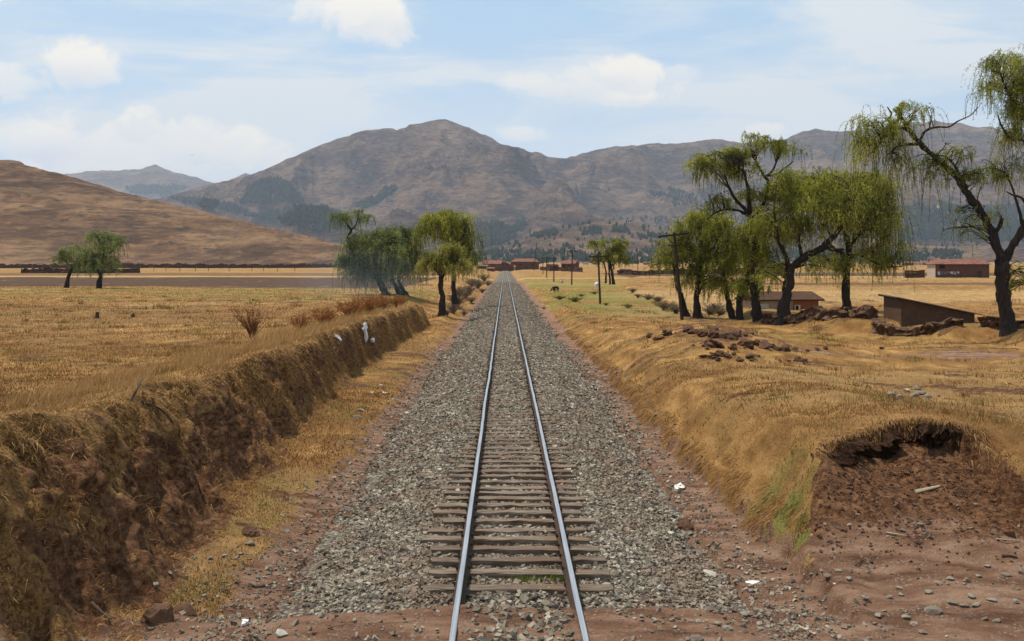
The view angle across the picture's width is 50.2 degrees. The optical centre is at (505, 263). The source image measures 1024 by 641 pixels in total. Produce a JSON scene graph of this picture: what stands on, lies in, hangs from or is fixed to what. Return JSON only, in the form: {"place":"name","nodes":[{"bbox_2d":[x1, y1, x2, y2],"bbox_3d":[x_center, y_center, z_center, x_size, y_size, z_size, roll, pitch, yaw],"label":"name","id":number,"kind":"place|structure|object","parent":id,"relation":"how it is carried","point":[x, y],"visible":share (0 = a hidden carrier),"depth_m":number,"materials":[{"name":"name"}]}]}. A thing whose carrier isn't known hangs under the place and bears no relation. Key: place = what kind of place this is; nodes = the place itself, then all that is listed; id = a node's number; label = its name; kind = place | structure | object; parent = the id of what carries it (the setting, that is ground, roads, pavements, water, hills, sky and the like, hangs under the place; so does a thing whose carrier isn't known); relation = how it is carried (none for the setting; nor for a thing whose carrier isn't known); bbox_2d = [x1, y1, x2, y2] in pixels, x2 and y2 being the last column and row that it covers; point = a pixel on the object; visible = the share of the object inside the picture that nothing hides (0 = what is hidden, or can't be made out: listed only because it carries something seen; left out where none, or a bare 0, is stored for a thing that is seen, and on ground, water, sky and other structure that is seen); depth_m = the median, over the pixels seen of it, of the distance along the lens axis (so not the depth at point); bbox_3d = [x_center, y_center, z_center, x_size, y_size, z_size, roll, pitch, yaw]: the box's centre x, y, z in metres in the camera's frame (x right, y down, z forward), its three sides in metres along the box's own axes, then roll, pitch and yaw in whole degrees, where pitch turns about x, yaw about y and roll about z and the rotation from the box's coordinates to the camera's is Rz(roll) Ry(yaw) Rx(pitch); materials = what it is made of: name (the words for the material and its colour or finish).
{"place":"outdoors","nodes":[
{"label":"outdoors","id":0,"kind":"place"},
{"bbox_2d":[64,165,250,198],"bbox_3d":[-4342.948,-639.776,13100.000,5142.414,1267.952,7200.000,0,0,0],"label":"mountains","id":1,"kind":"structure","parent":0,"point":[119,180],"depth_m":13326.64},
{"bbox_2d":[0,160,349,264],"bbox_3d":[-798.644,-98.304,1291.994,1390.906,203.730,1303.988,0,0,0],"label":"hill","id":2,"kind":"structure","parent":0,"point":[44,215],"depth_m":1168.12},
{"bbox_2d":[0,262,1023,640],"bbox_3d":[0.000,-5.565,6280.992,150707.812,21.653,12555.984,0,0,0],"label":"ground","id":3,"kind":"structure","parent":0,"point":[66,550],"depth_m":19.54,"materials":[{"name":"soil"}]},
{"bbox_2d":[48,243,97,287],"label":"willow tree","id":4,"kind":"object","parent":3,"relation":"on","point":[63,258],"visible":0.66,"depth_m":157.71,"materials":[{"name":"green plant"}]},
{"bbox_2d":[21,266,139,272],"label":"adobe wall","id":5,"kind":"structure","parent":3,"relation":"on","point":[49,269],"depth_m":418.50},
{"bbox_2d":[90,601,109,619],"bbox_3d":[-4.990,4.270,13.480,0.044,0.050,0.703,0,0,-37],"label":"stick","id":6,"kind":"object","parent":3,"relation":"on","point":[93,604],"visible":1,"depth_m":13.51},
{"bbox_2d":[74,229,130,288],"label":"willow tree","id":7,"kind":"object","parent":3,"relation":"on","point":[102,255],"visible":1,"depth_m":153.43,"materials":[{"name":"green plant"}]},
{"bbox_2d":[140,603,174,626],"bbox_3d":[-4.271,4.353,13.427,0.394,0.309,0.367,0,0,-27],"label":"clod","id":8,"kind":"object","parent":3,"relation":"on","point":[157,614],"visible":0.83,"depth_m":13.34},
{"bbox_2d":[140,400,182,442],"bbox_3d":[-6.048,2.774,19.203,0.114,0.855,0.917,0,0,32],"label":"stick","id":9,"kind":"object","parent":3,"relation":"on","point":[155,406],"visible":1,"depth_m":19.24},
{"bbox_2d":[0,263,336,267],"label":"adobe wall","id":10,"kind":"structure","parent":3,"relation":"on","point":[186,265],"depth_m":733.52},
{"bbox_2d":[174,603,196,616],"bbox_3d":[-4.124,4.508,14.108,0.290,0.219,0.287,3,7,-11],"label":"clod","id":11,"kind":"object","parent":3,"relation":"on","point":[188,609],"visible":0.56,"depth_m":14.07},
{"bbox_2d":[232,302,267,340],"bbox_3d":[-9.414,2.119,40.352,1.344,1.584,1.523,0,0,0],"label":"dry weed","id":12,"kind":"object","parent":3,"relation":"on","point":[252,324],"visible":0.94,"depth_m":40.27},
{"bbox_2d":[241,525,259,536],"bbox_3d":[-4.326,4.578,18.600,0.271,0.231,0.414,-11,12,-28],"label":"clod","id":13,"kind":"object","parent":3,"relation":"on","point":[249,530],"visible":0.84,"depth_m":18.54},
{"bbox_2d":[275,629,287,636],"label":"stone","id":14,"kind":"object","parent":3,"relation":"on","point":[280,633],"visible":1,"depth_m":12.52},
{"bbox_2d":[283,311,314,329],"bbox_3d":[-8.238,2.334,43.912,1.280,1.108,1.125,0,0,9],"label":"dry bush","id":15,"kind":"object","parent":3,"relation":"on","point":[302,321],"visible":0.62,"depth_m":43.90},
{"bbox_2d":[308,306,339,318],"bbox_3d":[-8.453,2.360,50.892,1.600,1.057,1.406,0,0,12],"label":"dry bush","id":16,"kind":"object","parent":3,"relation":"on","point":[324,311],"visible":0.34,"depth_m":50.91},
{"bbox_2d":[309,308,339,324],"bbox_3d":[-7.945,2.361,47.605,1.523,1.022,1.450,0,0,-14],"label":"dry bush","id":17,"kind":"object","parent":3,"relation":"on","point":[320,318],"visible":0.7,"depth_m":47.40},
{"bbox_2d":[335,301,364,316],"bbox_3d":[-7.717,2.316,54.126,1.692,1.053,1.611,0,0,2],"label":"dry bush","id":18,"kind":"object","parent":3,"relation":"on","point":[351,310],"visible":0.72,"depth_m":53.88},
{"bbox_2d":[333,294,368,314],"bbox_3d":[-8.037,2.263,57.377,1.840,1.422,1.617,0,0,-41],"label":"dry bush","id":19,"kind":"object","parent":3,"relation":"on","point":[353,299],"visible":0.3,"depth_m":57.38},
{"bbox_2d":[362,322,367,341],"bbox_3d":[-6.479,3.138,50.269,0.360,0.927,0.142,0,0,0],"label":"plastic bag","id":20,"kind":"object","parent":3,"relation":"on","point":[365,327],"visible":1,"depth_m":50.26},
{"bbox_2d":[354,293,383,312],"bbox_3d":[-7.510,2.270,61.089,1.611,1.242,1.692,0,0,-36],"label":"dry bush","id":21,"kind":"object","parent":3,"relation":"on","point":[369,305],"visible":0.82,"depth_m":60.86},
{"bbox_2d":[327,207,417,295],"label":"willow tree","id":22,"kind":"object","parent":3,"relation":"on","point":[366,255],"visible":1,"depth_m":117.26,"materials":[{"name":"green plant"}]},
{"bbox_2d":[371,295,395,309],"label":"dry bush","id":23,"kind":"object","parent":3,"relation":"on","point":[384,303],"visible":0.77,"depth_m":66.84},
{"bbox_2d":[387,295,406,307],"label":"dry bush","id":24,"kind":"object","parent":3,"relation":"on","point":[398,300],"visible":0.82,"depth_m":73.41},
{"bbox_2d":[372,222,425,294],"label":"willow tree","id":25,"kind":"object","parent":3,"relation":"on","point":[404,230],"visible":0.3,"depth_m":121.72,"materials":[{"name":"green plant"}]},
{"bbox_2d":[394,226,429,295],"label":"willow tree","id":26,"kind":"object","parent":3,"relation":"on","point":[403,290],"visible":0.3,"depth_m":123.70,"materials":[{"name":"green plant"}]},
{"bbox_2d":[413,238,476,316],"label":"willow tree","id":27,"kind":"object","parent":3,"relation":"on","point":[448,259],"visible":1,"depth_m":91.73,"materials":[{"name":"green plant"}]},
{"bbox_2d":[409,207,493,307],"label":"willow tree","id":28,"kind":"object","parent":3,"relation":"on","point":[450,224],"visible":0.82,"depth_m":111.45,"materials":[{"name":"green plant"}]},
{"bbox_2d":[446,303,463,313],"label":"bare shrub","id":29,"kind":"object","parent":3,"relation":"on","point":[454,307],"visible":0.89,"depth_m":98.85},
{"bbox_2d":[445,293,469,306],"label":"bare shrub","id":30,"kind":"object","parent":3,"relation":"on","point":[460,300],"visible":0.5,"depth_m":113.44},
{"bbox_2d":[482,260,503,266],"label":"adobe house","id":31,"kind":"structure","parent":3,"relation":"on","point":[492,263],"depth_m":732.47,"materials":[{"name":"brick"}]},
{"bbox_2d":[495,265,513,270],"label":"adobe wall","id":32,"kind":"structure","parent":3,"relation":"on","point":[504,268],"depth_m":693.74,"materials":[{"name":"brick"}]},
{"bbox_2d":[269,271,749,618],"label":"ballast bed","id":33,"kind":"object","parent":3,"relation":"on","point":[297,610],"visible":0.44,"depth_m":16.68,"materials":[{"name":"gravel"}]},
{"bbox_2d":[449,274,503,640],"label":"steel rail","id":34,"kind":"object","parent":33,"relation":"on","point":[459,597],"visible":0.91,"depth_m":18.16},
{"bbox_2d":[421,533,588,545],"bbox_3d":[-0.002,4.416,17.407,2.674,0.247,0.258,0,0,0],"label":"wooden sleeper","id":35,"kind":"object","parent":33,"relation":"on","point":[503,540],"visible":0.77,"depth_m":17.30,"materials":[{"name":"brown wood"}]},
{"bbox_2d":[427,525,584,535],"bbox_3d":[0.018,4.439,18.062,2.600,0.244,0.244,0,0,-2],"label":"wooden sleeper","id":36,"kind":"object","parent":33,"relation":"on","point":[509,531],"visible":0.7,"depth_m":17.98,"materials":[{"name":"brown wood"}]},
{"bbox_2d":[433,507,580,518],"bbox_3d":[0.041,4.413,19.282,2.622,0.241,0.243,0,0,0],"label":"wooden sleeper","id":37,"kind":"object","parent":33,"relation":"on","point":[537,514],"visible":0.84,"depth_m":19.18,"materials":[{"name":"brown wood"}]},
{"bbox_2d":[448,458,565,464],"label":"wooden sleeper","id":38,"kind":"object","parent":33,"relation":"on","point":[512,462],"visible":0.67,"depth_m":24.18,"materials":[{"name":"brown wood"}]},
{"bbox_2d":[455,436,558,442],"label":"wooden sleeper","id":39,"kind":"object","parent":33,"relation":"on","point":[506,439],"visible":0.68,"depth_m":27.22,"materials":[{"name":"brown wood"}]},
{"bbox_2d":[440,484,575,490],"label":"wooden sleeper","id":40,"kind":"object","parent":33,"relation":"on","point":[494,488],"visible":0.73,"depth_m":21.40,"materials":[{"name":"brown wood"}]},
{"bbox_2d":[451,453,564,459],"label":"wooden sleeper","id":41,"kind":"object","parent":33,"relation":"on","point":[497,457],"visible":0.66,"depth_m":24.79,"materials":[{"name":"brown wood"}]},
{"bbox_2d":[448,467,570,474],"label":"wooden sleeper","id":42,"kind":"object","parent":33,"relation":"on","point":[526,471],"visible":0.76,"depth_m":23.01,"materials":[{"name":"brown wood"}]},
{"bbox_2d":[438,500,581,509],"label":"wooden sleeper","id":43,"kind":"object","parent":33,"relation":"on","point":[510,505],"visible":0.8,"depth_m":19.77,"materials":[{"name":"brown wood"}]},
{"bbox_2d":[464,422,556,426],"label":"wooden sleeper","id":44,"kind":"object","parent":33,"relation":"on","point":[475,425],"visible":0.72,"depth_m":29.62,"materials":[{"name":"brown wood"}]},
{"bbox_2d":[464,419,556,424],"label":"wooden sleeper","id":45,"kind":"object","parent":33,"relation":"on","point":[528,422],"visible":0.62,"depth_m":30.23,"materials":[{"name":"brown wood"}]},
{"bbox_2d":[469,409,553,412],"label":"wooden sleeper","id":46,"kind":"object","parent":33,"relation":"on","point":[515,410],"visible":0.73,"depth_m":32.38,"materials":[{"name":"brown wood"}]},
{"bbox_2d":[444,488,579,496],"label":"wooden sleeper","id":47,"kind":"object","parent":33,"relation":"on","point":[505,493],"visible":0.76,"depth_m":20.83,"materials":[{"name":"brown wood"}]},
{"bbox_2d":[461,434,562,438],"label":"wooden sleeper","id":48,"kind":"object","parent":33,"relation":"on","point":[500,436],"visible":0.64,"depth_m":27.76,"materials":[{"name":"brown wood"}]},
{"bbox_2d":[467,411,556,414],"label":"wooden sleeper","id":49,"kind":"object","parent":33,"relation":"on","point":[516,413],"visible":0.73,"depth_m":31.87,"materials":[{"name":"brown wood"}]},
{"bbox_2d":[449,472,575,479],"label":"wooden sleeper","id":50,"kind":"object","parent":33,"relation":"on","point":[509,476],"visible":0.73,"depth_m":22.49,"materials":[{"name":"brown wood"}]},
{"bbox_2d":[469,416,555,420],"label":"wooden sleeper","id":51,"kind":"object","parent":33,"relation":"on","point":[531,419],"visible":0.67,"depth_m":30.71,"materials":[{"name":"brown wood"}]},
{"bbox_2d":[449,477,577,485],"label":"wooden sleeper","id":52,"kind":"object","parent":33,"relation":"on","point":[502,482],"visible":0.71,"depth_m":21.94,"materials":[{"name":"brown wood"}]},
{"bbox_2d":[459,440,568,446],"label":"wooden sleeper","id":53,"kind":"object","parent":33,"relation":"on","point":[509,443],"visible":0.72,"depth_m":26.64,"materials":[{"name":"brown wood"}]},
{"bbox_2d":[464,429,564,434],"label":"wooden sleeper","id":54,"kind":"object","parent":33,"relation":"on","point":[533,432],"visible":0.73,"depth_m":28.29,"materials":[{"name":"brown wood"}]},
{"bbox_2d":[459,445,570,450],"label":"wooden sleeper","id":55,"kind":"object","parent":33,"relation":"on","point":[509,448],"visible":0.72,"depth_m":25.93,"materials":[{"name":"brown wood"}]},
{"bbox_2d":[431,543,599,555],"bbox_3d":[0.159,4.424,16.852,2.593,0.245,0.252,0,0,1],"label":"wooden sleeper","id":56,"kind":"object","parent":33,"relation":"on","point":[523,550],"visible":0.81,"depth_m":16.75,"materials":[{"name":"brown wood"}]},
{"bbox_2d":[446,493,584,502],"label":"wooden sleeper","id":57,"kind":"object","parent":33,"relation":"on","point":[521,499],"visible":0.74,"depth_m":20.35,"materials":[{"name":"brown wood"}]},
{"bbox_2d":[456,462,575,469],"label":"wooden sleeper","id":58,"kind":"object","parent":33,"relation":"on","point":[538,467],"visible":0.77,"depth_m":23.58,"materials":[{"name":"brown wood"}]},
{"bbox_2d":[467,426,564,430],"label":"wooden sleeper","id":59,"kind":"object","parent":33,"relation":"on","point":[472,428],"visible":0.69,"depth_m":29.08,"materials":[{"name":"brown wood"}]},
{"bbox_2d":[460,449,572,455],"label":"wooden sleeper","id":60,"kind":"object","parent":33,"relation":"on","point":[514,452],"visible":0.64,"depth_m":25.32,"materials":[{"name":"brown wood"}]},
{"bbox_2d":[423,581,613,594],"bbox_3d":[0.174,4.467,14.952,2.614,0.242,0.243,0,0,0],"label":"wooden sleeper","id":61,"kind":"object","parent":33,"relation":"on","point":[474,589],"visible":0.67,"depth_m":14.90,"materials":[{"name":"brown wood"}]},
{"bbox_2d":[431,553,606,567],"bbox_3d":[0.211,4.425,16.212,2.600,0.246,0.244,0,0,-3],"label":"wooden sleeper","id":62,"kind":"object","parent":33,"relation":"on","point":[445,562],"visible":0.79,"depth_m":16.13,"materials":[{"name":"brown wood"}]},
{"bbox_2d":[442,515,595,526],"bbox_3d":[0.238,4.415,18.653,2.622,0.242,0.243,0,0,1],"label":"wooden sleeper","id":63,"kind":"object","parent":33,"relation":"on","point":[578,522],"visible":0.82,"depth_m":18.55,"materials":[{"name":"brown wood"}]},
{"bbox_2d":[429,566,610,581],"bbox_3d":[0.202,4.426,15.571,2.593,0.243,0.251,0,0,2],"label":"wooden sleeper","id":64,"kind":"object","parent":33,"relation":"on","point":[583,574],"visible":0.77,"depth_m":15.49,"materials":[{"name":"brown wood"}]},
{"bbox_2d":[282,282,767,628],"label":"ballast","id":65,"kind":"structure","parent":33,"relation":"on","point":[577,407],"depth_m":21.82,"materials":[{"name":"gravel"}]},
{"bbox_2d":[507,275,588,640],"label":"steel rail","id":66,"kind":"object","parent":33,"relation":"on","point":[574,598],"visible":0.94,"depth_m":18.09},
{"bbox_2d":[678,520,693,530],"bbox_3d":[3.268,4.741,19.719,0.322,0.243,0.319,2,2,11],"label":"clod","id":67,"kind":"object","parent":33,"relation":"on","point":[685,525],"visible":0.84,"depth_m":19.63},
{"bbox_2d":[703,569,715,577],"bbox_3d":[3.147,4.781,16.840,0.206,0.118,0.270,0,0,8],"label":"stone","id":68,"kind":"object","parent":33,"relation":"on","point":[710,573],"visible":0.96,"depth_m":16.78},
{"bbox_2d":[0,284,1023,640],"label":"dry grass","id":69,"kind":"structure","parent":3,"relation":"on","point":[200,358],"depth_m":28.46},
{"bbox_2d":[511,259,538,269],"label":"adobe house","id":70,"kind":"structure","parent":3,"relation":"on","point":[523,264],"depth_m":702.00,"materials":[{"name":"brick"}]},
{"bbox_2d":[80,346,1023,640],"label":"gravel","id":71,"kind":"structure","parent":3,"relation":"on","point":[558,620],"depth_m":15.84,"materials":[{"name":"gravel"}]},
{"bbox_2d":[547,264,558,270],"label":"adobe house","id":72,"kind":"structure","parent":3,"relation":"on","point":[549,267],"depth_m":620.19,"materials":[{"name":"brick"}]},
{"bbox_2d":[540,266,582,271],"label":"adobe wall","id":73,"kind":"structure","parent":3,"relation":"on","point":[578,269],"depth_m":589.70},
{"bbox_2d":[560,260,579,270],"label":"adobe house","id":74,"kind":"structure","parent":3,"relation":"on","point":[565,264],"depth_m":598.23,"materials":[{"name":"brick"}]},
{"bbox_2d":[567,250,577,284],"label":"utility pole","id":75,"kind":"object","parent":3,"relation":"on","point":[572,251],"visible":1,"depth_m":215.92,"materials":[{"name":"brown wood"}]},
{"bbox_2d":[589,252,608,303],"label":"utility pole","id":76,"kind":"object","parent":3,"relation":"on","point":[598,256],"visible":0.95,"depth_m":117.92,"materials":[{"name":"brown wood"}]},
{"bbox_2d":[580,236,632,284],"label":"willow tree","id":77,"kind":"object","parent":3,"relation":"on","point":[616,248],"visible":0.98,"depth_m":217.68,"materials":[{"name":"green plant"}]},
{"bbox_2d":[652,299,677,310],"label":"bare shrub","id":78,"kind":"object","parent":3,"relation":"on","point":[663,305],"visible":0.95,"depth_m":95.92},
{"bbox_2d":[642,239,690,316],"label":"willow tree","id":79,"kind":"object","parent":3,"relation":"on","point":[686,313],"visible":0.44,"depth_m":84.80,"materials":[{"name":"green plant"}]},
{"bbox_2d":[658,230,687,319],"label":"utility pole","id":80,"kind":"object","parent":3,"relation":"on","point":[674,235],"visible":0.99,"depth_m":79.88,"materials":[{"name":"brown wood"}]},
{"bbox_2d":[617,268,743,274],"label":"adobe wall","id":81,"kind":"structure","parent":3,"relation":"on","point":[626,272],"depth_m":416.89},
{"bbox_2d":[653,207,733,317],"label":"willow tree","id":82,"kind":"object","parent":3,"relation":"on","point":[691,221],"visible":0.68,"depth_m":81.70,"materials":[{"name":"green plant"}]},
{"bbox_2d":[690,635,703,640],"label":"stone","id":83,"kind":"object","parent":3,"relation":"on","point":[697,638],"visible":1,"depth_m":12.33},
{"bbox_2d":[700,301,724,309],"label":"bare shrub","id":84,"kind":"object","parent":3,"relation":"on","point":[713,306],"visible":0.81,"depth_m":87.86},
{"bbox_2d":[707,330,718,337],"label":"clod","id":85,"kind":"object","parent":3,"relation":"on","point":[713,334],"visible":0.92,"depth_m":45.01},
{"bbox_2d":[706,339,724,348],"bbox_3d":[8.085,3.092,41.975,0.715,0.381,0.722,5,-11,28],"label":"clod","id":86,"kind":"object","parent":3,"relation":"on","point":[712,343],"visible":0.93,"depth_m":41.77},
{"bbox_2d":[710,307,726,314],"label":"bare shrub","id":87,"kind":"object","parent":3,"relation":"on","point":[718,311],"visible":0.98,"depth_m":86.49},
{"bbox_2d":[689,211,748,318],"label":"willow tree","id":88,"kind":"object","parent":3,"relation":"on","point":[721,279],"visible":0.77,"depth_m":80.83,"materials":[{"name":"green plant"}]},
{"bbox_2d":[737,340,753,349],"bbox_3d":[9.492,3.205,43.209,0.656,0.408,0.578,0,-13,0],"label":"clod","id":89,"kind":"object","parent":3,"relation":"on","point":[745,343],"visible":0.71,"depth_m":43.01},
{"bbox_2d":[719,224,772,319],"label":"willow tree","id":90,"kind":"object","parent":3,"relation":"on","point":[739,311],"visible":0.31,"depth_m":79.85,"materials":[{"name":"green plant"}]},
{"bbox_2d":[682,129,812,321],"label":"willow tree","id":91,"kind":"object","parent":3,"relation":"on","point":[734,161],"visible":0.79,"depth_m":76.78,"materials":[{"name":"green plant"}]},
{"bbox_2d":[759,341,770,348],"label":"clod","id":92,"kind":"object","parent":3,"relation":"on","point":[765,344],"visible":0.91,"depth_m":44.32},
{"bbox_2d":[735,291,824,309],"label":"orange house","id":93,"kind":"structure","parent":3,"relation":"on","point":[800,300],"depth_m":86.07,"materials":[{"name":"paint"}]},
{"bbox_2d":[738,164,867,324],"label":"willow tree","id":94,"kind":"object","parent":3,"relation":"on","point":[804,194],"visible":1,"depth_m":73.48,"materials":[{"name":"green plant"}]},
{"bbox_2d":[760,305,878,324],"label":"adobe wall","id":95,"kind":"structure","parent":3,"relation":"on","point":[810,313],"depth_m":70.73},
{"bbox_2d":[802,168,926,306],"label":"willow tree","id":96,"kind":"object","parent":3,"relation":"on","point":[880,217],"visible":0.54,"depth_m":79.28,"materials":[{"name":"green plant"}]},
{"bbox_2d":[810,422,963,466],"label":"earth bank","id":97,"kind":"structure","parent":3,"relation":"on","point":[848,451],"depth_m":19.07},
{"bbox_2d":[904,270,924,277],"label":"adobe wall","id":98,"kind":"structure","parent":3,"relation":"on","point":[920,274],"depth_m":286.60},
{"bbox_2d":[808,441,1023,576],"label":"earth crumbs","id":99,"kind":"object","parent":3,"relation":"on","point":[1008,534],"visible":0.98,"depth_m":17.59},
{"bbox_2d":[869,317,963,336],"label":"adobe wall","id":100,"kind":"structure","parent":3,"relation":"on","point":[881,327],"depth_m":61.19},
{"bbox_2d":[816,43,1023,336],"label":"willow tree","id":101,"kind":"object","parent":3,"relation":"on","point":[1004,271],"visible":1,"depth_m":56.83,"materials":[{"name":"green plant"}]},
{"bbox_2d":[914,485,939,493],"bbox_3d":[6.945,3.708,17.980,0.431,0.136,0.070,0,0,-5],"label":"board","id":102,"kind":"object","parent":3,"relation":"on","point":[925,489],"visible":1,"depth_m":17.96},
{"bbox_2d":[878,294,984,326],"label":"adobe shed","id":103,"kind":"structure","parent":3,"relation":"on","point":[904,312],"depth_m":63.54,"materials":[{"name":"brick"}]},
{"bbox_2d":[924,606,942,614],"bbox_3d":[5.427,4.392,13.836,0.296,0.133,0.201,7,-11,-37],"label":"stone","id":104,"kind":"object","parent":3,"relation":"on","point":[934,610],"visible":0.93,"depth_m":13.77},
{"bbox_2d":[926,259,989,277],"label":"farmhouse","id":105,"kind":"object","parent":3,"relation":"on","point":[974,268],"visible":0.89,"depth_m":292.71,"materials":[{"name":"brick"}]},
{"bbox_2d":[977,316,1023,328],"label":"adobe wall","id":106,"kind":"structure","parent":3,"relation":"on","point":[991,322],"depth_m":58.64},
{"bbox_2d":[0,0,1023,182],"label":"sky","id":107,"kind":"structure","parent":0,"point":[214,91],"materials":[{"name":"blue"}]},
{"bbox_2d":[151,119,1023,261],"bbox_3d":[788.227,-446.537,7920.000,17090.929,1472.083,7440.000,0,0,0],"label":"mountains","id":108,"kind":"structure","parent":0,"point":[506,184],"depth_m":7160.73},
{"bbox_2d":[125,158,1023,263],"bbox_3d":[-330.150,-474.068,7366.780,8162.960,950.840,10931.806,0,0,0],"label":"distant forest","id":109,"kind":"object","parent":108,"relation":"on","point":[928,227],"visible":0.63,"depth_m":5321.37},
{"bbox_2d":[478,219,1023,262],"bbox_3d":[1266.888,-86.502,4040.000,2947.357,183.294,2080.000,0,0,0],"label":"foothills","id":110,"kind":"structure","parent":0,"point":[986,253],"depth_m":3709.77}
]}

